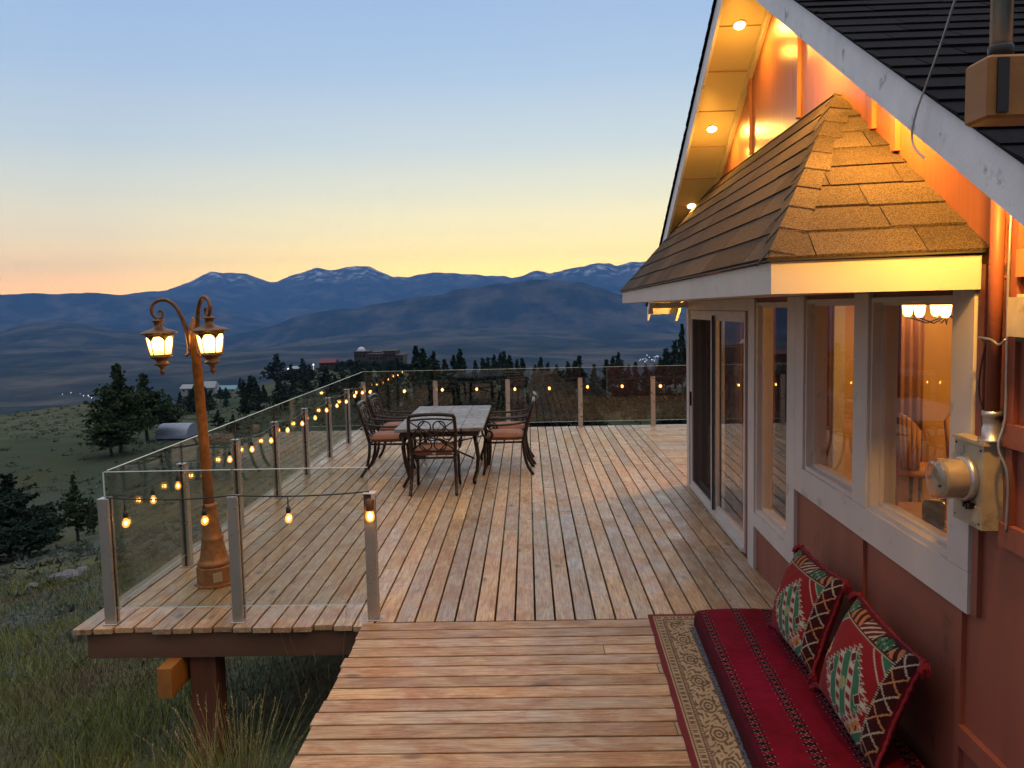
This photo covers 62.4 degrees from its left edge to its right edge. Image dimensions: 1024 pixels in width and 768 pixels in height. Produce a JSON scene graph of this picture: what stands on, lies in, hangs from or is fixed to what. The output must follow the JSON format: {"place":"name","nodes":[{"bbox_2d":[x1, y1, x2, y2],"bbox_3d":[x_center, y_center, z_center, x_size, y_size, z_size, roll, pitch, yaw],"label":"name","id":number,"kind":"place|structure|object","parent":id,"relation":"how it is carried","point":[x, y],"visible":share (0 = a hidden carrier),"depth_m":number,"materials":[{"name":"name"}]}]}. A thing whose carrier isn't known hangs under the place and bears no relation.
{"place":"outdoors","nodes":[
{"label":"outdoors","id":0,"kind":"place"},
{"bbox_2d":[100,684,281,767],"bbox_3d":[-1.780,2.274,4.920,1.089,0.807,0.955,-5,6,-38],"label":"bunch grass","id":1,"kind":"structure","parent":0,"point":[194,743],"depth_m":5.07,"materials":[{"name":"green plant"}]},
{"bbox_2d":[0,261,686,767],"bbox_3d":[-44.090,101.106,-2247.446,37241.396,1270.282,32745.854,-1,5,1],"label":"ground","id":2,"kind":"structure","parent":0,"point":[64,351],"depth_m":2680.07,"materials":[{"name":"green plant"}]},
{"bbox_2d":[0,525,33,560],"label":"pine tree","id":3,"kind":"object","parent":2,"relation":"on","point":[5,548],"visible":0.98,"depth_m":24.86,"materials":[{"name":"green plant"}]},
{"bbox_2d":[0,472,64,557],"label":"pine tree","id":4,"kind":"object","parent":2,"relation":"on","point":[13,505],"visible":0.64,"depth_m":26.60,"materials":[{"name":"green plant"}]},
{"bbox_2d":[0,510,64,556],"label":"pine tree","id":5,"kind":"object","parent":2,"relation":"on","point":[39,538],"visible":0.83,"depth_m":25.59,"materials":[{"name":"green plant"}]},
{"bbox_2d":[54,569,85,581],"bbox_3d":[-9.472,4.146,18.112,0.578,0.394,0.650,-1,5,1],"label":"rock","id":6,"kind":"object","parent":2,"relation":"on","point":[66,572],"visible":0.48,"depth_m":17.95,"materials":[{"name":"grey stone"}]},
{"bbox_2d":[55,475,96,540],"bbox_3d":[-15.367,4.514,29.714,1.308,2.729,1.702,-3,5,-16],"label":"pine tree","id":7,"kind":"object","parent":2,"relation":"on","point":[80,513],"visible":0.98,"depth_m":29.63,"materials":[{"name":"green plant"}]},
{"bbox_2d":[81,496,98,533],"bbox_3d":[-15.835,5.054,31.897,1.052,1.687,0.809,3,7,41],"label":"pine tree","id":8,"kind":"object","parent":2,"relation":"on","point":[93,522],"visible":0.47,"depth_m":31.82,"materials":[{"name":"green plant"}]},
{"bbox_2d":[73,410,140,455],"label":"pine tree","id":9,"kind":"object","parent":2,"relation":"on","point":[108,432],"visible":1,"depth_m":50.51,"materials":[{"name":"green plant"}]},
{"bbox_2d":[78,363,163,452],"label":"pine tree","id":10,"kind":"object","parent":2,"relation":"on","point":[120,401],"visible":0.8,"depth_m":52.45,"materials":[{"name":"green plant"}]},
{"bbox_2d":[130,373,178,441],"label":"pine tree","id":11,"kind":"object","parent":2,"relation":"on","point":[153,396],"visible":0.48,"depth_m":60.63,"materials":[{"name":"green plant"}]},
{"bbox_2d":[157,395,188,424],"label":"pine tree","id":12,"kind":"object","parent":2,"relation":"on","point":[179,414],"visible":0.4,"depth_m":75.90,"materials":[{"name":"green plant"}]},
{"bbox_2d":[155,423,197,440],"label":"metal hut","id":13,"kind":"object","parent":2,"relation":"on","point":[176,431],"visible":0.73,"depth_m":61.93,"materials":[{"name":"beige paint"}]},
{"bbox_2d":[183,390,214,413],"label":"pine tree","id":14,"kind":"object","parent":2,"relation":"on","point":[192,402],"visible":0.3,"depth_m":93.33,"materials":[{"name":"green plant"}]},
{"bbox_2d":[128,683,327,767],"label":"bunch grass","id":15,"kind":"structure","parent":2,"relation":"on","point":[258,754],"depth_m":4.51,"materials":[{"name":"green plant"}]},
{"bbox_2d":[0,509,459,767],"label":"dry grass","id":16,"kind":"structure","parent":2,"relation":"on","point":[110,735],"depth_m":7.98,"materials":[{"name":"green plant"}]},
{"bbox_2d":[236,380,252,420],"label":"fir tree","id":17,"kind":"object","parent":2,"relation":"on","point":[246,408],"visible":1,"depth_m":80.71,"materials":[{"name":"green plant"}]},
{"bbox_2d":[234,375,262,403],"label":"pine tree","id":18,"kind":"object","parent":2,"relation":"on","point":[252,384],"visible":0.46,"depth_m":130.79,"materials":[{"name":"green plant"}]},
{"bbox_2d":[258,353,285,381],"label":"pine tree","id":19,"kind":"object","parent":2,"relation":"on","point":[273,368],"visible":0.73,"depth_m":231.05,"materials":[{"name":"green plant"}]},
{"bbox_2d":[268,376,283,407],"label":"fir tree","id":20,"kind":"object","parent":2,"relation":"on","point":[278,381],"visible":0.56,"depth_m":103.31,"materials":[{"name":"green plant"}]},
{"bbox_2d":[270,385,302,410],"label":"pine tree","id":21,"kind":"object","parent":2,"relation":"on","point":[281,398],"visible":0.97,"depth_m":96.09,"materials":[{"name":"green plant"}]},
{"bbox_2d":[290,358,315,380],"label":"pine tree","id":22,"kind":"object","parent":2,"relation":"on","point":[303,366],"visible":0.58,"depth_m":215.98,"materials":[{"name":"green plant"}]},
{"bbox_2d":[295,377,317,403],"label":"pine tree","id":23,"kind":"object","parent":2,"relation":"on","point":[307,384],"visible":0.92,"depth_m":107.66,"materials":[{"name":"green plant"}]},
{"bbox_2d":[313,365,334,394],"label":"pine tree","id":24,"kind":"object","parent":2,"relation":"on","point":[322,378],"visible":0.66,"depth_m":132.72,"materials":[{"name":"green plant"}]},
{"bbox_2d":[318,359,338,369],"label":"farmhouse","id":25,"kind":"object","parent":2,"relation":"on","point":[326,362],"visible":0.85,"depth_m":286.77,"materials":[{"name":"red paint"}]},
{"bbox_2d":[0,388,665,682],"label":"sagebrush","id":26,"kind":"object","parent":2,"relation":"on","point":[78,550],"visible":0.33,"depth_m":28.01,"materials":[{"name":"green plant"}]},
{"bbox_2d":[333,377,355,399],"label":"pine tree","id":27,"kind":"object","parent":2,"relation":"on","point":[342,388],"visible":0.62,"depth_m":95.26,"materials":[{"name":"green plant"}]},
{"bbox_2d":[353,347,407,363],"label":"hilltop house","id":28,"kind":"structure","parent":2,"relation":"on","point":[362,354],"depth_m":299.44,"materials":[{"name":"beige paint"}]},
{"bbox_2d":[359,371,405,429],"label":"fir tree","id":29,"kind":"object","parent":2,"relation":"on","point":[387,399],"visible":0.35,"depth_m":41.01,"materials":[{"name":"green plant"}]},
{"bbox_2d":[391,357,407,387],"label":"fir tree","id":30,"kind":"object","parent":2,"relation":"on","point":[398,373],"visible":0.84,"depth_m":118.44,"materials":[{"name":"green plant"}]},
{"bbox_2d":[396,391,417,421],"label":"pine tree","id":31,"kind":"object","parent":2,"relation":"on","point":[407,405],"visible":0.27,"depth_m":44.84,"materials":[{"name":"green plant"}]},
{"bbox_2d":[404,345,428,388],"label":"fir tree","id":32,"kind":"object","parent":2,"relation":"on","point":[414,375],"visible":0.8,"depth_m":95.31,"materials":[{"name":"green plant"}]},
{"bbox_2d":[416,379,428,406],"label":"fir tree","id":33,"kind":"object","parent":2,"relation":"on","point":[424,390],"visible":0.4,"depth_m":53.15,"materials":[{"name":"green plant"}]},
{"bbox_2d":[412,348,434,385],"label":"fir tree","id":34,"kind":"object","parent":2,"relation":"on","point":[423,355],"visible":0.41,"depth_m":98.78,"materials":[{"name":"green plant"}]},
{"bbox_2d":[72,424,776,767],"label":"wooden deck","id":35,"kind":"structure","parent":2,"relation":"on","point":[685,555],"depth_m":7.29,"materials":[{"name":"brown wood"}]},
{"bbox_2d":[140,295,230,588],"bbox_3d":[-2.425,0.458,6.626,0.688,2.292,0.708,-6,7,-44],"label":"lamp post","id":36,"kind":"object","parent":35,"relation":"on","point":[206,339],"visible":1,"depth_m":6.59,"materials":[{"name":"orange metal"}]},
{"bbox_2d":[106,372,361,602],"bbox_3d":[-2.728,0.727,10.496,0.099,1.074,9.164,-1,5,1],"label":"glass railing","id":37,"kind":"object","parent":35,"relation":"on","point":[185,523],"visible":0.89,"depth_m":8.51,"materials":[{"name":"metal"}]},
{"bbox_2d":[114,382,364,501],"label":"string lights","id":38,"kind":"object","parent":37,"relation":"hanging from","point":[177,477],"visible":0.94,"depth_m":8.26,"materials":[{"name":"black plastic"}]},
{"bbox_2d":[97,467,381,624],"bbox_3d":[-1.891,1.122,5.857,1.937,1.074,0.099,-1,5,1],"label":"glass railing","id":39,"kind":"object","parent":35,"relation":"on","point":[112,607],"visible":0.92,"depth_m":5.84,"materials":[{"name":"metal"}]},
{"bbox_2d":[106,491,368,524],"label":"string lights","id":40,"kind":"object","parent":39,"relation":"hanging from","point":[204,511],"visible":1,"depth_m":5.80,"materials":[{"name":"black plastic"}]},
{"bbox_2d":[362,491,376,521],"bbox_3d":[-0.976,0.844,5.779,0.088,0.202,0.135,-1,5,1],"label":"post end bulb","id":41,"kind":"object","parent":39,"relation":"attached to","point":[369,497],"visible":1,"depth_m":5.75,"materials":[{"name":"yellow glass"}]},
{"bbox_2d":[356,400,415,477],"bbox_3d":[-1.655,0.698,11.166,0.698,0.977,0.649,-1,5,-1],"label":"patio chair","id":42,"kind":"object","parent":35,"relation":"on","point":[372,436],"visible":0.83,"depth_m":10.95,"materials":[{"name":"metal"}]},
{"bbox_2d":[367,393,422,464],"bbox_3d":[-1.659,0.618,12.065,0.698,0.977,0.649,-1,5,2],"label":"patio chair","id":43,"kind":"object","parent":35,"relation":"on","point":[378,411],"visible":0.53,"depth_m":11.94,"materials":[{"name":"metal"}]},
{"bbox_2d":[406,413,462,496],"bbox_3d":[-0.910,0.784,10.012,0.649,0.977,0.698,-1,5,1],"label":"patio chair","id":44,"kind":"object","parent":35,"relation":"on","point":[434,448],"visible":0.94,"depth_m":9.79,"materials":[{"name":"metal"}]},
{"bbox_2d":[394,405,490,487],"bbox_3d":[-0.840,0.795,11.182,1.055,0.750,2.340,-1,5,1],"label":"dining table","id":45,"kind":"object","parent":35,"relation":"on","point":[471,420],"visible":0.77,"depth_m":10.43,"materials":[{"name":"tile"}]},
{"bbox_2d":[481,397,534,475],"bbox_3d":[-0.036,0.668,11.105,0.698,0.977,0.649,-1,5,2],"label":"patio chair","id":46,"kind":"object","parent":35,"relation":"on","point":[505,434],"visible":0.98,"depth_m":10.88,"materials":[{"name":"metal"}]},
{"bbox_2d":[486,391,536,464],"bbox_3d":[-0.003,0.603,11.824,0.698,0.977,0.649,-1,5,-1],"label":"patio chair","id":47,"kind":"object","parent":35,"relation":"on","point":[521,426],"visible":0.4,"depth_m":11.61,"materials":[{"name":"metal"}]},
{"bbox_2d":[361,365,684,431],"bbox_3d":[1.213,0.238,15.012,7.821,1.074,0.099,-1,5,1],"label":"glass railing","id":48,"kind":"object","parent":35,"relation":"on","point":[580,398],"visible":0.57,"depth_m":14.99,"materials":[{"name":"metal"}]},
{"bbox_2d":[368,376,686,391],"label":"string lights","id":49,"kind":"object","parent":48,"relation":"attached to","point":[519,379],"visible":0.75,"depth_m":14.94,"materials":[{"name":"black plastic"}]},
{"bbox_2d":[421,375,448,405],"bbox_3d":[-3.190,1.793,40.305,3.527,4.570,3.093,-4,6,-31],"label":"pine tree","id":50,"kind":"object","parent":2,"relation":"on","point":[442,397],"visible":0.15,"depth_m":39.86,"materials":[{"name":"green plant"}]},
{"bbox_2d":[429,350,441,381],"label":"fir tree","id":51,"kind":"object","parent":2,"relation":"on","point":[435,365],"visible":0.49,"depth_m":108.02,"materials":[{"name":"green plant"}]},
{"bbox_2d":[442,375,465,405],"bbox_3d":[-2.877,1.819,39.926,2.503,4.552,2.327,-6,7,-43],"label":"fir tree","id":52,"kind":"object","parent":2,"relation":"on","point":[452,390],"visible":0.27,"depth_m":39.68,"materials":[{"name":"green plant"}]},
{"bbox_2d":[448,355,464,391],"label":"fir tree","id":53,"kind":"object","parent":2,"relation":"on","point":[454,370],"visible":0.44,"depth_m":101.48,"materials":[{"name":"green plant"}]},
{"bbox_2d":[455,349,471,388],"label":"fir tree","id":54,"kind":"object","parent":2,"relation":"on","point":[461,364],"visible":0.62,"depth_m":103.53,"materials":[{"name":"green plant"}]},
{"bbox_2d":[462,376,483,430],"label":"fir tree","id":55,"kind":"object","parent":2,"relation":"on","point":[471,395],"visible":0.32,"depth_m":44.96,"materials":[{"name":"green plant"}]},
{"bbox_2d":[479,357,497,390],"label":"fir tree","id":56,"kind":"object","parent":2,"relation":"on","point":[487,375],"visible":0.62,"depth_m":97.17,"materials":[{"name":"green plant"}]},
{"bbox_2d":[290,619,691,767],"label":"wooden walkway","id":57,"kind":"structure","parent":2,"relation":"on","point":[556,694],"depth_m":4.62,"materials":[{"name":"brown wood"}]},
{"bbox_2d":[648,614,751,767],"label":"rug","id":58,"kind":"object","parent":57,"relation":"on","point":[710,734],"visible":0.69,"depth_m":4.59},
{"bbox_2d":[694,608,925,767],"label":"floor mattress","id":59,"kind":"object","parent":58,"relation":"on","point":[782,715],"visible":0.77,"depth_m":4.27,"materials":[{"name":"red fabric"}]},
{"bbox_2d":[766,544,851,683],"bbox_3d":[1.661,1.279,4.827,0.199,0.590,0.863,19,4,0],"label":"kilim cushion","id":60,"kind":"object","parent":59,"relation":"on","point":[812,591],"visible":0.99,"depth_m":4.60,"materials":[{"name":"red fabric"}]},
{"bbox_2d":[808,591,931,767],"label":"kilim cushion","id":61,"kind":"object","parent":59,"relation":"on","point":[875,667],"visible":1,"depth_m":3.71,"materials":[{"name":"red fabric"}]},
{"bbox_2d":[481,388,500,427],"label":"pine tree","id":62,"kind":"object","parent":2,"relation":"on","point":[488,397],"visible":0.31,"depth_m":46.59,"materials":[{"name":"green plant"}]},
{"bbox_2d":[495,351,506,387],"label":"fir tree","id":63,"kind":"object","parent":2,"relation":"on","point":[503,362],"visible":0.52,"depth_m":127.05,"materials":[{"name":"green plant"}]},
{"bbox_2d":[495,395,521,449],"bbox_3d":[-0.316,2.156,39.873,1.957,3.385,1.885,-3,5,-16],"label":"fir tree","id":64,"kind":"object","parent":2,"relation":"on","point":[502,404],"visible":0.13,"depth_m":39.66,"materials":[{"name":"green plant"}]},
{"bbox_2d":[491,368,535,414],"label":"pine tree","id":65,"kind":"object","parent":2,"relation":"on","point":[524,399],"visible":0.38,"depth_m":48.22,"materials":[{"name":"green plant"}]},
{"bbox_2d":[510,381,524,421],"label":"fir tree","id":66,"kind":"object","parent":2,"relation":"on","point":[518,402],"visible":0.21,"depth_m":46.18,"materials":[{"name":"green plant"}]},
{"bbox_2d":[516,358,531,392],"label":"fir tree","id":67,"kind":"object","parent":2,"relation":"on","point":[523,380],"visible":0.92,"depth_m":115.23,"materials":[{"name":"green plant"}]},
{"bbox_2d":[528,364,541,394],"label":"fir tree","id":68,"kind":"object","parent":2,"relation":"on","point":[535,386],"visible":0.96,"depth_m":100.25,"materials":[{"name":"green plant"}]},
{"bbox_2d":[521,396,556,454],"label":"fir tree","id":69,"kind":"object","parent":2,"relation":"on","point":[537,412],"visible":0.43,"depth_m":40.76,"materials":[{"name":"green plant"}]},
{"bbox_2d":[529,373,551,424],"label":"fir tree","id":70,"kind":"object","parent":2,"relation":"on","point":[546,381],"visible":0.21,"depth_m":45.91,"materials":[{"name":"green plant"}]},
{"bbox_2d":[535,369,572,443],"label":"fir tree","id":71,"kind":"object","parent":2,"relation":"on","point":[552,407],"visible":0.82,"depth_m":40.46,"materials":[{"name":"green plant"}]},
{"bbox_2d":[530,370,577,424],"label":"pine tree","id":72,"kind":"object","parent":2,"relation":"on","point":[571,392],"visible":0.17,"depth_m":44.68,"materials":[{"name":"green plant"}]},
{"bbox_2d":[570,355,587,389],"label":"fir tree","id":73,"kind":"object","parent":2,"relation":"on","point":[581,373],"visible":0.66,"depth_m":104.34,"materials":[{"name":"green plant"}]},
{"bbox_2d":[569,380,607,442],"bbox_3d":[3.730,1.769,38.754,1.942,4.031,2.220,-5,7,-39],"label":"fir tree","id":74,"kind":"object","parent":2,"relation":"on","point":[591,411],"visible":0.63,"depth_m":38.51,"materials":[{"name":"green plant"}]},
{"bbox_2d":[597,359,613,392],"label":"fir tree","id":75,"kind":"object","parent":2,"relation":"on","point":[606,373],"visible":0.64,"depth_m":100.58,"materials":[{"name":"green plant"}]},
{"bbox_2d":[611,352,624,388],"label":"fir tree","id":76,"kind":"object","parent":2,"relation":"on","point":[616,373],"visible":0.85,"depth_m":131.94,"materials":[{"name":"green plant"}]},
{"bbox_2d":[607,369,642,418],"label":"pine tree","id":77,"kind":"object","parent":2,"relation":"on","point":[623,398],"visible":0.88,"depth_m":58.03,"materials":[{"name":"green plant"}]},
{"bbox_2d":[621,382,648,421],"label":"fir tree","id":78,"kind":"object","parent":2,"relation":"on","point":[634,394],"visible":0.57,"depth_m":53.88,"materials":[{"name":"green plant"}]},
{"bbox_2d":[631,397,650,424],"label":"pine tree","id":79,"kind":"object","parent":2,"relation":"on","point":[639,413],"visible":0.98,"depth_m":50.52,"materials":[{"name":"green plant"}]},
{"bbox_2d":[638,371,677,404],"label":"pine tree","id":80,"kind":"object","parent":2,"relation":"on","point":[658,394],"visible":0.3,"depth_m":68.10,"materials":[{"name":"green plant"}]},
{"bbox_2d":[647,347,675,392],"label":"pine tree","id":81,"kind":"object","parent":2,"relation":"on","point":[661,369],"visible":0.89,"depth_m":113.19,"materials":[{"name":"green plant"}]},
{"bbox_2d":[655,396,671,424],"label":"fir tree","id":82,"kind":"object","parent":2,"relation":"on","point":[663,411],"visible":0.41,"depth_m":44.10,"materials":[{"name":"green plant"}]},
{"bbox_2d":[662,340,686,388],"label":"pine tree","id":83,"kind":"object","parent":2,"relation":"on","point":[674,349],"visible":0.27,"depth_m":147.00,"materials":[{"name":"green plant"}]},
{"bbox_2d":[667,396,686,423],"bbox_3d":[7.589,2.206,38.536,1.858,3.374,1.625,-2,5,-11],"label":"fir tree","id":84,"kind":"object","parent":2,"relation":"on","point":[678,411],"visible":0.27,"depth_m":38.32,"materials":[{"name":"green plant"}]},
{"bbox_2d":[673,324,686,392],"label":"fir tree","id":85,"kind":"object","parent":2,"relation":"on","point":[682,364],"visible":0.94,"depth_m":109.54,"materials":[{"name":"green plant"}]},
{"bbox_2d":[620,0,1023,767],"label":"house","id":86,"kind":"structure","parent":2,"relation":"on","point":[824,222],"depth_m":4.10,"materials":[{"name":"red"}]},
{"bbox_2d":[689,310,746,552],"bbox_3d":[2.066,0.296,8.432,0.150,2.048,2.698,-1,5,2],"label":"sliding door","id":87,"kind":"structure","parent":86,"relation":"in","point":[704,325],"depth_m":8.61,"materials":[{"name":"white paint"}]},
{"bbox_2d":[719,321,742,512],"bbox_3d":[2.279,0.083,9.024,0.064,2.300,1.353,-1,5,2],"label":"glass pane","id":88,"kind":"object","parent":86,"relation":"hanging from","point":[733,400],"visible":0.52,"depth_m":8.58,"materials":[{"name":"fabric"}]},
{"bbox_2d":[755,302,786,540],"bbox_3d":[1.981,0.233,6.254,0.127,1.673,0.908,-1,5,2],"label":"window","id":89,"kind":"structure","parent":86,"relation":"in","point":[764,310],"depth_m":6.66,"materials":[{"name":"white paint"}]},
{"bbox_2d":[805,298,853,497],"bbox_3d":[1.924,0.045,4.968,0.127,1.088,0.878,-1,5,2],"label":"window","id":90,"kind":"structure","parent":86,"relation":"in","point":[817,309],"depth_m":5.36,"materials":[{"name":"white paint"}]},
{"bbox_2d":[868,295,952,556],"bbox_3d":[1.881,0.143,3.889,0.127,1.088,0.888,-1,5,2],"label":"window","id":91,"kind":"structure","parent":86,"relation":"in","point":[884,310],"depth_m":4.28,"materials":[{"name":"white paint"}]},
{"bbox_2d":[900,309,924,461],"bbox_3d":[3.662,0.083,7.835,0.304,1.550,0.068,-1,5,1],"label":"curtain","id":92,"kind":"object","parent":86,"relation":"hanging from","point":[912,367],"visible":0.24,"depth_m":7.81,"materials":[{"name":"fabric"}]},
{"bbox_2d":[899,413,945,502],"bbox_3d":[3.373,0.821,7.097,0.485,1.201,0.430,-4,6,-29],"label":"chair","id":93,"kind":"object","parent":86,"relation":"on","point":[911,465],"visible":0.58,"depth_m":6.90,"materials":[{"name":"brown wood"}]},
{"bbox_2d":[902,301,952,324],"bbox_3d":[3.726,-0.755,7.179,0.577,0.486,0.971,-1,5,1],"label":"chandelier","id":94,"kind":"object","parent":86,"relation":"hanging from","point":[944,311],"visible":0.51,"depth_m":7.22,"materials":[{"name":"glass"}]},
{"bbox_2d":[911,0,955,159],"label":"cable","id":95,"kind":"object","parent":86,"relation":"attached to","point":[928,78],"visible":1,"depth_m":2.74,"materials":[{"name":"rubber"}]},
{"bbox_2d":[941,414,949,500],"bbox_3d":[3.842,0.804,7.165,0.430,1.201,0.485,2,6,31],"label":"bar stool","id":96,"kind":"object","parent":86,"relation":"on","point":[947,427],"visible":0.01,"depth_m":7.33,"materials":[{"name":"brown wood"}]},
{"bbox_2d":[925,433,1004,530],"bbox_3d":[1.702,0.369,3.206,0.212,0.328,0.238,-1,5,1],"label":"electric meter","id":97,"kind":"object","parent":86,"relation":"attached to","point":[968,478],"visible":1,"depth_m":3.14,"materials":[{"name":"beige metal"}]},
{"bbox_2d":[978,199,1005,442],"bbox_3d":[1.750,-0.385,3.053,0.090,1.198,0.090,-1,5,1],"label":"conduit pipe","id":98,"kind":"object","parent":86,"relation":"attached to","point":[992,414],"visible":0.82,"depth_m":3.05,"materials":[{"name":"red"}]},
{"bbox_2d":[964,54,1023,126],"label":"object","id":99,"kind":"structure","parent":86,"relation":"attached to","point":[994,90],"depth_m":1.80,"materials":[{"name":"brown wood"}]},
{"bbox_2d":[987,0,1014,55],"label":"mast pipe","id":100,"kind":"object","parent":99,"relation":"on","point":[1001,26],"visible":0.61,"depth_m":1.81,"materials":[{"name":"metal"}]},
{"bbox_2d":[997,214,1012,531],"bbox_3d":[1.750,-0.046,2.994,0.030,1.150,0.047,-1,5,1],"label":"cable","id":101,"kind":"object","parent":86,"relation":"attached to","point":[1006,385],"visible":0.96,"depth_m":3.01,"materials":[{"name":"metal"}]},
{"bbox_2d":[1006,294,1023,341],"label":"telecom box","id":102,"kind":"object","parent":86,"relation":"attached to","point":[1015,316],"visible":1,"depth_m":2.87,"materials":[{"name":"beige plastic"}]},
{"bbox_2d":[0,0,712,294],"label":"sky","id":103,"kind":"structure","parent":0,"point":[146,145],"materials":[{"name":"blue"}]},
{"bbox_2d":[898,502,947,532],"bbox_3d":[2.326,1.237,4.402,0.586,0.880,1.662,-1,5,1],"label":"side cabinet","id":104,"kind":"object","parent":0,"point":[914,508],"depth_m":5.01,"materials":[{"name":"brown wood"}]},
{"bbox_2d":[922,498,946,529],"bbox_3d":[2.289,0.702,4.581,0.120,0.155,0.118,-1,5,1],"label":"storage jar","id":105,"kind":"object","parent":104,"relation":"on","point":[934,511],"visible":0.82,"depth_m":4.53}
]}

